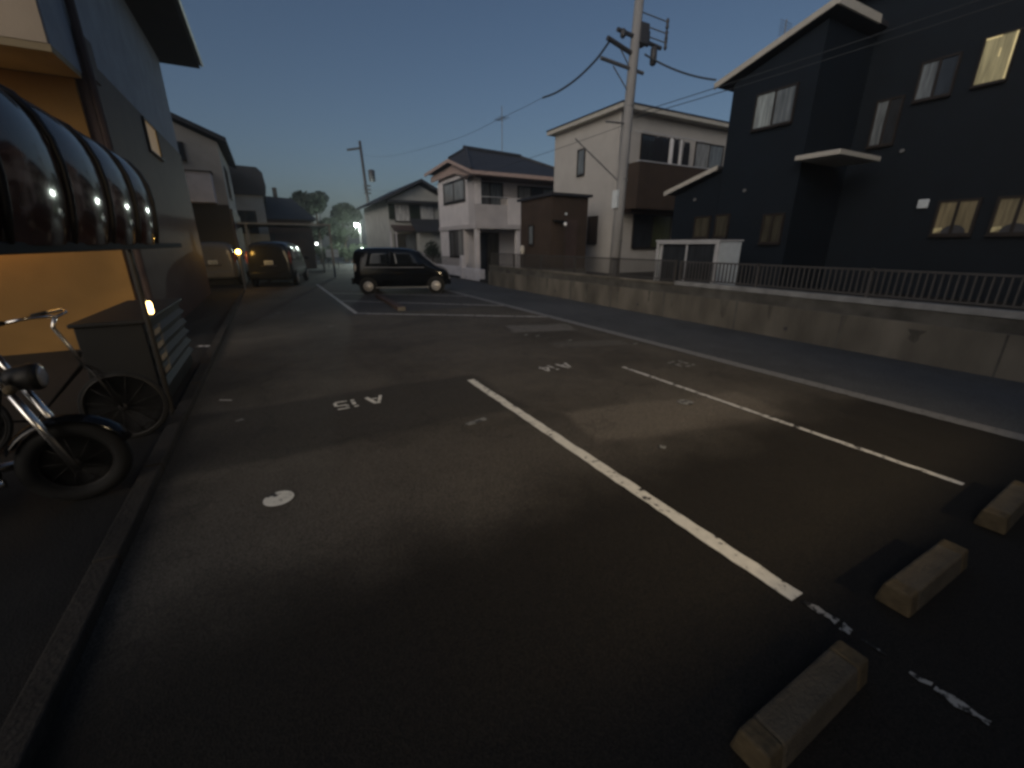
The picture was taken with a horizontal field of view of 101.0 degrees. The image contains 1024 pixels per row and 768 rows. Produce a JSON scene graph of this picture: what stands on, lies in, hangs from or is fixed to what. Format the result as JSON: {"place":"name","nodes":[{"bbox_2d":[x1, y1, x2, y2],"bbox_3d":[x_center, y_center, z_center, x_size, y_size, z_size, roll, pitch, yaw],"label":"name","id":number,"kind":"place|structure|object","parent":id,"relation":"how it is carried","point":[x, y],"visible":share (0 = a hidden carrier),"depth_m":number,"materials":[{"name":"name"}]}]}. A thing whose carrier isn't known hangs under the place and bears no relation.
{"place":"outdoors","nodes":[
{"label":"outdoors","id":0,"kind":"place"},
{"bbox_2d":[264,187,316,268],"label":"house","id":1,"kind":"structure","parent":0,"point":[282,210],"depth_m":30.75,"materials":[{"name":"grey"}]},
{"bbox_2d":[269,234,275,240],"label":"window","id":2,"kind":"structure","parent":1,"relation":"in","point":[272,236],"depth_m":29.97,"materials":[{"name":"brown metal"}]},
{"bbox_2d":[424,145,553,273],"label":"pink house","id":3,"kind":"structure","parent":0,"point":[480,218],"depth_m":22.78,"materials":[{"name":"paint"}]},
{"bbox_2d":[443,179,465,204],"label":"window","id":4,"kind":"structure","parent":3,"relation":"in","point":[453,191],"depth_m":23.18,"materials":[{"name":"grey glass"}]},
{"bbox_2d":[449,230,463,256],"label":"window","id":5,"kind":"structure","parent":3,"relation":"in","point":[456,247],"depth_m":24.12,"materials":[{"name":"grey glass"}]},
{"bbox_2d":[474,232,498,273],"bbox_3d":[-1.419,-7.413,24.006,1.520,2.270,0.050,-10,21,-27],"label":"door","id":6,"kind":"structure","parent":3,"relation":"in","point":[489,241],"depth_m":23.99,"materials":[{"name":"brown metal"}]},
{"bbox_2d":[481,181,502,204],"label":"window","id":7,"kind":"structure","parent":3,"relation":"in","point":[492,189],"depth_m":22.35,"materials":[{"name":"black glass"}]},
{"bbox_2d":[517,186,553,198],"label":"window","id":8,"kind":"structure","parent":3,"relation":"in","point":[522,191],"depth_m":23.38,"materials":[{"name":"black glass"}]},
{"bbox_2d":[159,0,830,248],"label":"sky","id":9,"kind":"structure","parent":0,"point":[290,86],"materials":[{"name":"blue"}]},
{"bbox_2d":[520,245,524,267],"bbox_3d":[0.414,-5.025,17.049,0.214,1.100,0.220,-10,21,-27],"label":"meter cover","id":10,"kind":"object","parent":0,"point":[522,249],"visible":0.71,"depth_m":16.87,"materials":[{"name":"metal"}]},
{"bbox_2d":[31,249,1023,767],"bbox_3d":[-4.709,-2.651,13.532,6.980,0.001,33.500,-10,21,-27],"label":"parking lot","id":11,"kind":"structure","parent":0,"point":[416,571],"depth_m":2.42,"materials":[{"name":"grey asphalt"}]},
{"bbox_2d":[0,0,210,355],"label":"apartment block","id":12,"kind":"structure","parent":11,"relation":"on","point":[91,69],"depth_m":7.33,"materials":[{"name":"grey paint"}]},
{"bbox_2d":[141,116,165,161],"bbox_3d":[-8.806,-5.995,10.399,0.090,0.750,1.380,-10,21,-27],"label":"window","id":13,"kind":"structure","parent":12,"relation":"in","point":[151,133],"depth_m":10.32,"materials":[{"name":"beige glass"}]},
{"bbox_2d":[0,284,243,728],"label":"side strip","id":14,"kind":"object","parent":11,"relation":"on","point":[49,547],"depth_m":2.73,"materials":[{"name":"concrete"}]},
{"bbox_2d":[0,356,132,500],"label":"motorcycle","id":15,"kind":"object","parent":14,"relation":"on","point":[68,457],"visible":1,"depth_m":2.89,"materials":[{"name":"black rubber"}]},
{"bbox_2d":[0,308,169,449],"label":"bicycle","id":16,"kind":"object","parent":14,"relation":"on","point":[136,405],"visible":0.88,"depth_m":3.85,"materials":[{"name":"black metal"}]},
{"bbox_2d":[0,84,181,415],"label":"cycle shelter","id":17,"kind":"object","parent":14,"relation":"on","point":[65,187],"visible":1,"depth_m":2.69,"materials":[{"name":"black plastic"}]},
{"bbox_2d":[145,299,153,315],"bbox_3d":[-3.587,-0.757,4.185,0.044,0.160,0.050,-10,21,-27],"label":"post lamp","id":18,"kind":"object","parent":17,"relation":"attached to","point":[149,307],"visible":1,"depth_m":4.17,"materials":[{"name":"white"}]},
{"bbox_2d":[66,298,193,396],"bbox_3d":[-4.463,-0.412,5.180,0.625,1.020,2.110,-10,21,-27],"label":"louvred cabinet","id":19,"kind":"object","parent":14,"relation":"on","point":[113,338],"visible":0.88,"depth_m":4.38,"materials":[{"name":"grey metal"}]},
{"bbox_2d":[170,112,247,285],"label":"white house","id":20,"kind":"structure","parent":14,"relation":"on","point":[207,158],"depth_m":17.76,"materials":[{"name":"white paint"}]},
{"bbox_2d":[177,141,186,161],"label":"window","id":21,"kind":"structure","parent":20,"relation":"in","point":[180,144],"depth_m":17.03,"materials":[{"name":"black glass"}]},
{"bbox_2d":[223,166,233,200],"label":"window","id":22,"kind":"structure","parent":20,"relation":"in","point":[226,174],"depth_m":19.47,"materials":[{"name":"grey glass"}]},
{"bbox_2d":[200,241,250,283],"bbox_3d":[-13.578,-5.683,19.764,2.220,1.897,4.383,-8,20,-24],"label":"minivan","id":23,"kind":"object","parent":14,"relation":"on","point":[221,261],"visible":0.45,"depth_m":18.07,"materials":[{"name":"white paint"}]},
{"bbox_2d":[0,289,244,767],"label":"kerb","id":24,"kind":"structure","parent":11,"relation":"on","point":[26,725],"depth_m":2.05,"materials":[{"name":"grey concrete"}]},
{"bbox_2d":[235,248,245,288],"bbox_3d":[-10.803,-4.599,16.862,0.220,1.610,0.220,-10,21,-27],"label":"bollard lamp","id":25,"kind":"object","parent":11,"relation":"on","point":[238,252],"visible":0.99,"depth_m":16.82,"materials":[{"name":"metal"}]},
{"bbox_2d":[228,165,269,251],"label":"grey house","id":26,"kind":"structure","parent":11,"relation":"on","point":[249,185],"depth_m":25.12,"materials":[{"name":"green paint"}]},
{"bbox_2d":[237,210,259,233],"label":"window","id":27,"kind":"structure","parent":26,"relation":"in","point":[245,215],"depth_m":25.41,"materials":[{"name":"black glass"}]},
{"bbox_2d":[245,241,308,285],"bbox_3d":[-10.737,-5.602,19.520,2.220,1.897,4.383,-5,19,-16],"label":"minivan","id":28,"kind":"object","parent":11,"relation":"on","point":[274,260],"visible":1,"depth_m":17.67,"materials":[{"name":"paint"}]},
{"bbox_2d":[263,491,293,505],"bbox_3d":[-1.679,0.822,3.039,0.200,0.001,0.200,-10,21,-27],"label":"paint dot","id":29,"kind":"object","parent":11,"relation":"on","point":[278,498],"visible":1,"depth_m":3.04,"materials":[{"name":"white paint"}]},
{"bbox_2d":[237,222,335,276],"bbox_3d":[-13.829,-7.380,23.446,6.750,2.740,5.600,-10,21,-27],"label":"carport","id":30,"kind":"object","parent":11,"relation":"on","point":[280,225],"visible":0.43,"depth_m":22.87,"materials":[{"name":"metal"}]},
{"bbox_2d":[289,190,339,262],"bbox_3d":[-18.440,-14.852,39.928,3.982,6.552,3.661,-10,21,-27],"label":"tree","id":31,"kind":"object","parent":11,"relation":"on","point":[312,203],"visible":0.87,"depth_m":38.77,"materials":[{"name":"green plant"}]},
{"bbox_2d":[313,241,324,272],"bbox_3d":[-12.158,-8.003,26.596,0.426,1.940,0.356,2,18,5],"label":"street lamp","id":32,"kind":"object","parent":11,"relation":"on","point":[321,252],"visible":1,"depth_m":26.61,"materials":[{"name":"metal"}]},
{"bbox_2d":[325,249,338,267],"bbox_3d":[-13.297,-9.278,31.359,0.880,1.360,0.110,-10,21,-27],"label":"sign board","id":33,"kind":"object","parent":11,"relation":"on","point":[328,252],"visible":0.88,"depth_m":31.22,"materials":[{"name":"metal"}]},
{"bbox_2d":[316,284,356,313],"bbox_3d":[-6.465,-3.184,15.114,0.112,0.001,9.680,-10,21,-28],"label":"parking line","id":34,"kind":"object","parent":11,"relation":"on","point":[344,304],"visible":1,"depth_m":13.65,"materials":[{"name":"paint"}]},
{"bbox_2d":[314,243,366,261],"bbox_3d":[-16.076,-12.204,39.098,6.974,1.776,1.919,-10,21,-27],"label":"hedge","id":35,"kind":"object","parent":11,"relation":"on","point":[348,254],"visible":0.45,"depth_m":38.86,"materials":[{"name":"green plant"}]},
{"bbox_2d":[330,202,362,261],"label":"tree","id":36,"kind":"object","parent":11,"relation":"on","point":[347,214],"visible":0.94,"depth_m":41.36,"materials":[{"name":"green plant"}]},
{"bbox_2d":[333,395,381,409],"bbox_3d":[-1.758,0.210,4.885,0.556,0.001,0.273,-10,21,-27],"label":"bay number","id":37,"kind":"object","parent":11,"relation":"on","point":[367,398],"visible":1,"depth_m":4.87,"materials":[{"name":"white paint"}]},
{"bbox_2d":[347,141,374,206],"bbox_3d":[-13.185,-16.140,38.005,2.141,10.210,0.560,-10,21,-27],"label":"utility pole","id":38,"kind":"object","parent":11,"relation":"on","point":[371,173],"visible":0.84,"depth_m":37.36,"materials":[{"name":"grey concrete"}]},
{"bbox_2d":[368,98,541,156],"bbox_3d":[-6.184,-14.392,24.798,0.101,3.210,29.682,-10,21,-27],"label":"overhead wire","id":39,"kind":"object","parent":38,"relation":"attached to","point":[472,132],"visible":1,"depth_m":16.74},
{"bbox_2d":[375,294,405,310],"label":"parking beam","id":40,"kind":"structure","parent":11,"relation":"on","point":[393,304],"depth_m":12.49,"materials":[{"name":"brown"}]},
{"bbox_2d":[356,179,438,249],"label":"gabled house","id":41,"kind":"structure","parent":11,"relation":"on","point":[388,216],"depth_m":28.51,"materials":[{"name":"white paint"}]},
{"bbox_2d":[394,204,409,221],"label":"window","id":42,"kind":"structure","parent":41,"relation":"in","point":[402,212],"depth_m":28.06,"materials":[{"name":"grey glass"}]},
{"bbox_2d":[394,234,416,249],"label":"window","id":43,"kind":"structure","parent":41,"relation":"in","point":[404,240],"depth_m":28.69,"materials":[{"name":"grey glass"}]},
{"bbox_2d":[420,205,434,218],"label":"window","id":44,"kind":"structure","parent":41,"relation":"in","point":[426,211],"depth_m":28.82,"materials":[{"name":"grey glass"}]},
{"bbox_2d":[351,247,450,293],"bbox_3d":[-4.144,-4.320,16.023,3.560,1.667,1.840,-3,19,-8],"label":"hatchback","id":45,"kind":"object","parent":11,"relation":"on","point":[375,269],"visible":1,"depth_m":15.32,"materials":[{"name":"black paint"}]},
{"bbox_2d":[352,258,487,282],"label":"house yard","id":46,"kind":"structure","parent":11,"relation":"on","point":[485,279],"depth_m":21.50,"materials":[{"name":"concrete"}]},
{"bbox_2d":[409,219,441,263],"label":"tiled outhouse","id":47,"kind":"structure","parent":46,"relation":"on","point":[428,229],"depth_m":28.20,"materials":[{"name":"grey paint"}]},
{"bbox_2d":[423,240,441,260],"bbox_3d":[-5.143,-8.344,27.410,1.019,1.973,1.541,-10,21,-27],"label":"shrub","id":48,"kind":"object","parent":46,"relation":"on","point":[433,249],"visible":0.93,"depth_m":27.15,"materials":[{"name":"green plant"}]},
{"bbox_2d":[358,301,503,305],"bbox_3d":[-2.925,-2.501,13.055,5.486,0.001,0.091,4,19,11],"label":"parking line","id":49,"kind":"object","parent":11,"relation":"on","point":[434,303],"visible":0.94,"depth_m":12.96,"materials":[{"name":"paint"}]},
{"bbox_2d":[356,313,544,316],"bbox_3d":[-1.620,-1.776,10.871,5.000,0.001,0.101,2,18,6],"label":"parking line","id":50,"kind":"object","parent":11,"relation":"on","point":[461,315],"visible":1,"depth_m":10.79,"materials":[{"name":"paint"}]},
{"bbox_2d":[423,253,484,280],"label":"garden wall","id":51,"kind":"structure","parent":11,"relation":"on","point":[462,271],"depth_m":22.21,"materials":[{"name":"white paint"}]},
{"bbox_2d":[425,255,458,265],"bbox_3d":[-4.261,-7.390,25.207,0.040,0.450,6.480,-10,21,-27],"label":"metal fence","id":52,"kind":"object","parent":51,"relation":"on","point":[456,261],"visible":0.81,"depth_m":24.62,"materials":[{"name":"grey metal"}]},
{"bbox_2d":[465,417,486,424],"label":"parking line","id":53,"kind":"object","parent":11,"relation":"on","point":[476,421],"visible":1,"depth_m":4.35,"materials":[{"name":"paint"}]},
{"bbox_2d":[539,363,570,370],"bbox_3d":[0.654,-0.253,6.278,0.534,0.001,0.274,-10,21,-27],"label":"bay number","id":54,"kind":"object","parent":11,"relation":"on","point":[548,369],"visible":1,"depth_m":6.25,"materials":[{"name":"paint"}]},
{"bbox_2d":[467,379,802,600],"bbox_3d":[0.458,0.523,3.942,0.117,0.001,4.220,-10,21,-27],"label":"parking line","id":55,"kind":"object","parent":11,"relation":"on","point":[774,582],"visible":1,"depth_m":2.89,"materials":[{"name":"white paint"}]},
{"bbox_2d":[667,360,694,366],"bbox_3d":[2.586,-0.311,6.454,0.285,0.001,0.315,-10,21,-27],"label":"bay number","id":56,"kind":"object","parent":11,"relation":"on","point":[679,363],"visible":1,"depth_m":6.46,"materials":[{"name":"paint"}]},
{"bbox_2d":[678,400,693,404],"bbox_3d":[2.011,0.209,4.886,0.170,0.001,0.170,-10,21,-27],"label":"paint dot","id":57,"kind":"object","parent":11,"relation":"on","point":[687,402],"visible":1,"depth_m":4.87,"materials":[{"name":"white paint"}]},
{"bbox_2d":[466,265,1023,382],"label":"retaining wall","id":58,"kind":"structure","parent":11,"relation":"on","point":[985,341],"depth_m":7.51,"materials":[{"name":"concrete"}]},
{"bbox_2d":[491,253,677,281],"bbox_3d":[1.545,-4.146,14.508,0.050,0.532,10.144,-10,21,-27],"label":"metal fence","id":59,"kind":"object","parent":58,"relation":"on","point":[531,264],"visible":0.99,"depth_m":12.91,"materials":[{"name":"grey metal"}]},
{"bbox_2d":[678,260,1023,308],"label":"metal fence","id":60,"kind":"object","parent":58,"relation":"on","point":[866,294],"visible":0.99,"depth_m":7.04,"materials":[{"name":"grey metal"}]},
{"bbox_2d":[622,366,964,484],"bbox_3d":[2.544,0.254,4.754,0.074,0.001,3.700,-10,21,-27],"label":"parking line","id":61,"kind":"object","parent":11,"relation":"on","point":[872,452],"visible":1,"depth_m":4.06,"materials":[{"name":"paint"}]},
{"bbox_2d":[730,640,867,767],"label":"wheel stop","id":62,"kind":"object","parent":11,"relation":"on","point":[786,725],"visible":1,"depth_m":1.57,"materials":[{"name":"concrete"}]},
{"bbox_2d":[803,600,838,623],"bbox_3d":[1.538,1.132,2.107,0.052,0.001,0.151,-10,21,-27],"label":"parking line","id":63,"kind":"object","parent":11,"relation":"on","point":[822,612],"visible":1,"depth_m":2.10,"materials":[{"name":"paint"}]},
{"bbox_2d":[839,623,851,633],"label":"parking line","id":64,"kind":"object","parent":11,"relation":"on","point":[845,628],"visible":1,"depth_m":2.01,"materials":[{"name":"paint"}]},
{"bbox_2d":[861,638,887,655],"bbox_3d":[1.646,1.194,1.920,0.018,0.001,0.100,-11,21,-30],"label":"parking line","id":65,"kind":"object","parent":11,"relation":"on","point":[875,647],"visible":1,"depth_m":1.92,"materials":[{"name":"paint"}]},
{"bbox_2d":[909,671,932,684],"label":"parking line","id":66,"kind":"object","parent":11,"relation":"on","point":[920,679],"visible":1,"depth_m":1.77,"materials":[{"name":"paint"}]},
{"bbox_2d":[875,539,968,617],"bbox_3d":[2.221,1.021,2.269,0.720,0.120,0.146,-10,21,-27],"label":"wheel stop","id":67,"kind":"object","parent":11,"relation":"on","point":[912,588],"visible":1,"depth_m":2.18,"materials":[{"name":"concrete"}]},
{"bbox_2d":[933,686,990,724],"bbox_3d":[1.782,1.275,1.677,0.060,0.001,0.161,-10,21,-27],"label":"parking line","id":68,"kind":"object","parent":11,"relation":"on","point":[955,701],"visible":1,"depth_m":1.68,"materials":[{"name":"paint"}]},
{"bbox_2d":[973,480,1023,534],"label":"wheel stop","id":69,"kind":"object","parent":11,"relation":"on","point":[1002,512],"visible":1,"depth_m":2.74,"materials":[{"name":"concrete"}]},
{"bbox_2d":[546,100,728,272],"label":"cream house","id":70,"kind":"structure","parent":0,"point":[648,208],"depth_m":16.91,"materials":[{"name":"beige paint"}]},
{"bbox_2d":[575,148,585,176],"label":"window","id":71,"kind":"structure","parent":70,"relation":"in","point":[581,153],"depth_m":17.57,"materials":[{"name":"grey glass"}]},
{"bbox_2d":[586,216,597,243],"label":"window","id":72,"kind":"structure","parent":70,"relation":"in","point":[592,224],"depth_m":17.59,"materials":[{"name":"black glass"}]},
{"bbox_2d":[631,214,672,248],"bbox_3d":[5.824,-6.306,17.527,2.180,1.330,0.090,-10,21,-27],"label":"window","id":73,"kind":"structure","parent":70,"relation":"in","point":[646,229],"depth_m":17.48,"materials":[{"name":"black glass"}]},
{"bbox_2d":[652,135,663,161],"bbox_3d":[5.495,-8.806,15.852,0.557,1.028,0.080,-10,21,-27],"label":"laundry","id":74,"kind":"object","parent":70,"relation":"hanging from","point":[658,148],"visible":0.88,"depth_m":15.85,"materials":[{"name":"fabric"}]},
{"bbox_2d":[639,133,683,163],"bbox_3d":[5.902,-9.103,16.668,2.280,1.160,0.050,-10,21,-27],"label":"window","id":75,"kind":"structure","parent":70,"relation":"in","point":[647,140],"depth_m":16.29,"materials":[{"name":"black glass"}]},
{"bbox_2d":[662,137,669,162],"bbox_3d":[5.880,-8.863,16.055,0.306,1.048,0.079,-10,21,-27],"label":"laundry","id":76,"kind":"object","parent":70,"relation":"hanging from","point":[666,150],"visible":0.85,"depth_m":16.04,"materials":[{"name":"fabric"}]},
{"bbox_2d":[668,138,673,163],"bbox_3d":[6.078,-8.892,16.173,0.211,1.068,0.075,-10,21,-27],"label":"laundry","id":77,"kind":"object","parent":70,"relation":"hanging from","point":[670,150],"visible":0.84,"depth_m":16.15,"materials":[{"name":"fabric"}]},
{"bbox_2d":[672,139,678,163],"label":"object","id":78,"kind":"object","parent":70,"relation":"hanging from","point":[675,154],"visible":0.87,"depth_m":16.28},
{"bbox_2d":[678,139,682,164],"bbox_3d":[6.544,-8.972,16.414,0.140,1.068,0.079,-10,21,-27],"label":"laundry","id":79,"kind":"object","parent":70,"relation":"hanging from","point":[680,154],"visible":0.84,"depth_m":16.40,"materials":[{"name":"fabric"}]},
{"bbox_2d":[681,140,689,165],"bbox_3d":[6.830,-9.033,16.566,0.410,1.048,0.073,-10,21,-27],"label":"laundry","id":80,"kind":"object","parent":70,"relation":"hanging from","point":[685,156],"visible":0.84,"depth_m":16.55,"materials":[{"name":"fabric"}]},
{"bbox_2d":[693,141,724,167],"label":"window","id":81,"kind":"structure","parent":70,"relation":"in","point":[706,155],"depth_m":17.88,"materials":[{"name":"grey glass"}]},
{"bbox_2d":[316,254,1023,433],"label":"road","id":82,"kind":"structure","parent":0,"point":[987,400],"depth_m":6.55,"materials":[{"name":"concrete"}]},
{"bbox_2d":[444,289,1023,440],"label":"edge line","id":83,"kind":"object","parent":82,"relation":"on","point":[1007,433],"visible":0.89,"depth_m":5.46,"materials":[{"name":"paint"}]},
{"bbox_2d":[586,271,1023,310],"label":"house plot","id":84,"kind":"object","parent":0,"point":[877,293],"visible":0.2,"depth_m":9.37,"materials":[{"name":"concrete"}]},
{"bbox_2d":[517,192,592,272],"bbox_3d":[1.617,-5.757,16.603,1.820,2.970,2.600,-10,21,-27],"label":"brown annex","id":85,"kind":"object","parent":84,"relation":"on","point":[545,217],"visible":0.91,"depth_m":15.74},
{"bbox_2d":[527,225,533,245],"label":"window","id":86,"kind":"structure","parent":85,"relation":"in","point":[530,227],"depth_m":16.45,"materials":[{"name":"grey glass"}]},
{"bbox_2d":[564,219,577,268],"bbox_3d":[2.198,-5.233,15.833,0.530,1.740,0.030,-10,21,-27],"label":"door","id":87,"kind":"structure","parent":85,"relation":"in","point":[571,228],"depth_m":15.78,"materials":[{"name":"brown wood"}]},
{"bbox_2d":[563,222,566,269],"bbox_3d":[1.896,-4.843,15.263,0.130,1.880,0.130,-10,21,-27],"label":"garden lamp","id":88,"kind":"object","parent":84,"relation":"on","point":[565,224],"visible":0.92,"depth_m":15.12,"materials":[{"name":"grey metal"}]},
{"bbox_2d":[575,0,669,275],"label":"utility pole","id":89,"kind":"object","parent":84,"relation":"on","point":[639,35],"visible":0.99,"depth_m":10.99,"materials":[{"name":"concrete"}]},
{"bbox_2d":[369,126,620,190],"bbox_3d":[-4.933,-12.073,24.477,0.014,1.612,32.702,-10,21,-28],"label":"overhead wire","id":90,"kind":"object","parent":89,"relation":"attached to","point":[525,159],"visible":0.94,"depth_m":15.07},
{"bbox_2d":[542,41,609,98],"bbox_3d":[1.659,-8.548,11.652,0.052,0.532,2.972,-10,21,-27],"label":"overhead wire","id":91,"kind":"object","parent":89,"relation":"attached to","point":[582,73],"visible":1,"depth_m":11.38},
{"bbox_2d":[644,53,715,80],"bbox_3d":[4.364,-8.217,10.954,1.903,0.636,0.044,1,18,3],"label":"overhead wire","id":92,"kind":"object","parent":89,"relation":"attached to","point":[674,69],"visible":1,"depth_m":10.97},
{"bbox_2d":[633,0,978,113],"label":"overhead wire","id":93,"kind":"object","parent":89,"relation":"attached to","point":[822,52],"visible":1,"depth_m":7.50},
{"bbox_2d":[634,0,1012,117],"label":"overhead wire","id":94,"kind":"object","parent":89,"relation":"attached to","point":[843,54],"visible":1,"depth_m":7.25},
{"bbox_2d":[653,240,743,284],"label":"storage shed","id":95,"kind":"structure","parent":84,"relation":"on","point":[723,251],"depth_m":9.95,"materials":[{"name":"metal"}]},
{"bbox_2d":[658,244,685,280],"bbox_3d":[4.063,-2.999,10.673,0.020,1.010,0.860,-10,21,-27],"label":"sliding door","id":96,"kind":"structure","parent":95,"relation":"in","point":[668,251],"depth_m":10.68,"materials":[{"name":"metal"}]},
{"bbox_2d":[682,244,716,282],"bbox_3d":[4.419,-2.776,10.002,0.020,1.010,0.840,-10,21,-27],"label":"sliding door","id":97,"kind":"structure","parent":95,"relation":"in","point":[694,252],"depth_m":9.95,"materials":[{"name":"metal"}]},
{"bbox_2d":[663,0,1023,303],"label":"navy house","id":98,"kind":"structure","parent":0,"point":[905,152],"depth_m":9.54,"materials":[{"name":"blue paint"}]},
{"bbox_2d":[691,215,711,238],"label":"window","id":99,"kind":"structure","parent":98,"relation":"in","point":[702,224],"depth_m":12.08,"materials":[{"name":"brown glass"}]},
{"bbox_2d":[711,213,730,238],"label":"window","id":100,"kind":"structure","parent":98,"relation":"in","point":[721,224],"depth_m":11.55,"materials":[{"name":"brown glass"}]},
{"bbox_2d":[757,213,785,244],"bbox_3d":[6.387,-3.822,10.422,0.090,0.730,0.530,-10,21,-27],"label":"window","id":101,"kind":"structure","parent":98,"relation":"in","point":[771,229],"depth_m":10.41,"materials":[{"name":"brown glass"}]},
{"bbox_2d":[749,81,799,132],"bbox_3d":[6.163,-6.498,9.963,0.090,0.820,0.980,-10,21,-27],"label":"window","id":102,"kind":"structure","parent":98,"relation":"in","point":[773,108],"depth_m":9.94,"materials":[{"name":"grey glass"}]},
{"bbox_2d":[779,19,790,35],"bbox_3d":[6.900,-8.444,10.841,0.500,1.500,0.024,-10,21,-27],"label":"tv antenna","id":103,"kind":"object","parent":98,"relation":"attached to","point":[784,27],"visible":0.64,"depth_m":10.64,"materials":[{"name":"metal"}]},
{"bbox_2d":[865,94,905,149],"bbox_3d":[8.624,-6.042,9.777,0.090,1.010,0.520,-10,21,-27],"label":"window","id":104,"kind":"structure","parent":98,"relation":"in","point":[887,113],"depth_m":9.78,"materials":[{"name":"grey glass"}]},
{"bbox_2d":[910,51,962,103],"bbox_3d":[8.982,-6.469,8.953,0.090,0.780,0.640,-10,21,-27],"label":"window","id":105,"kind":"structure","parent":98,"relation":"in","point":[936,79],"depth_m":8.95,"materials":[{"name":"grey glass"}]},
{"bbox_2d":[927,197,982,236],"bbox_3d":[9.451,-3.544,9.029,0.090,0.760,0.680,-10,21,-27],"label":"window","id":106,"kind":"structure","parent":98,"relation":"in","point":[952,217],"depth_m":9.02,"materials":[{"name":"beige glass"}]},
{"bbox_2d":[969,27,1023,89],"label":"window","id":107,"kind":"structure","parent":98,"relation":"in","point":[998,51],"depth_m":8.21,"materials":[{"name":"yellow glass"}]},
{"bbox_2d":[984,195,1023,236],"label":"window","id":108,"kind":"structure","parent":98,"relation":"in","point":[1007,219],"depth_m":8.38,"materials":[{"name":"beige glass"}]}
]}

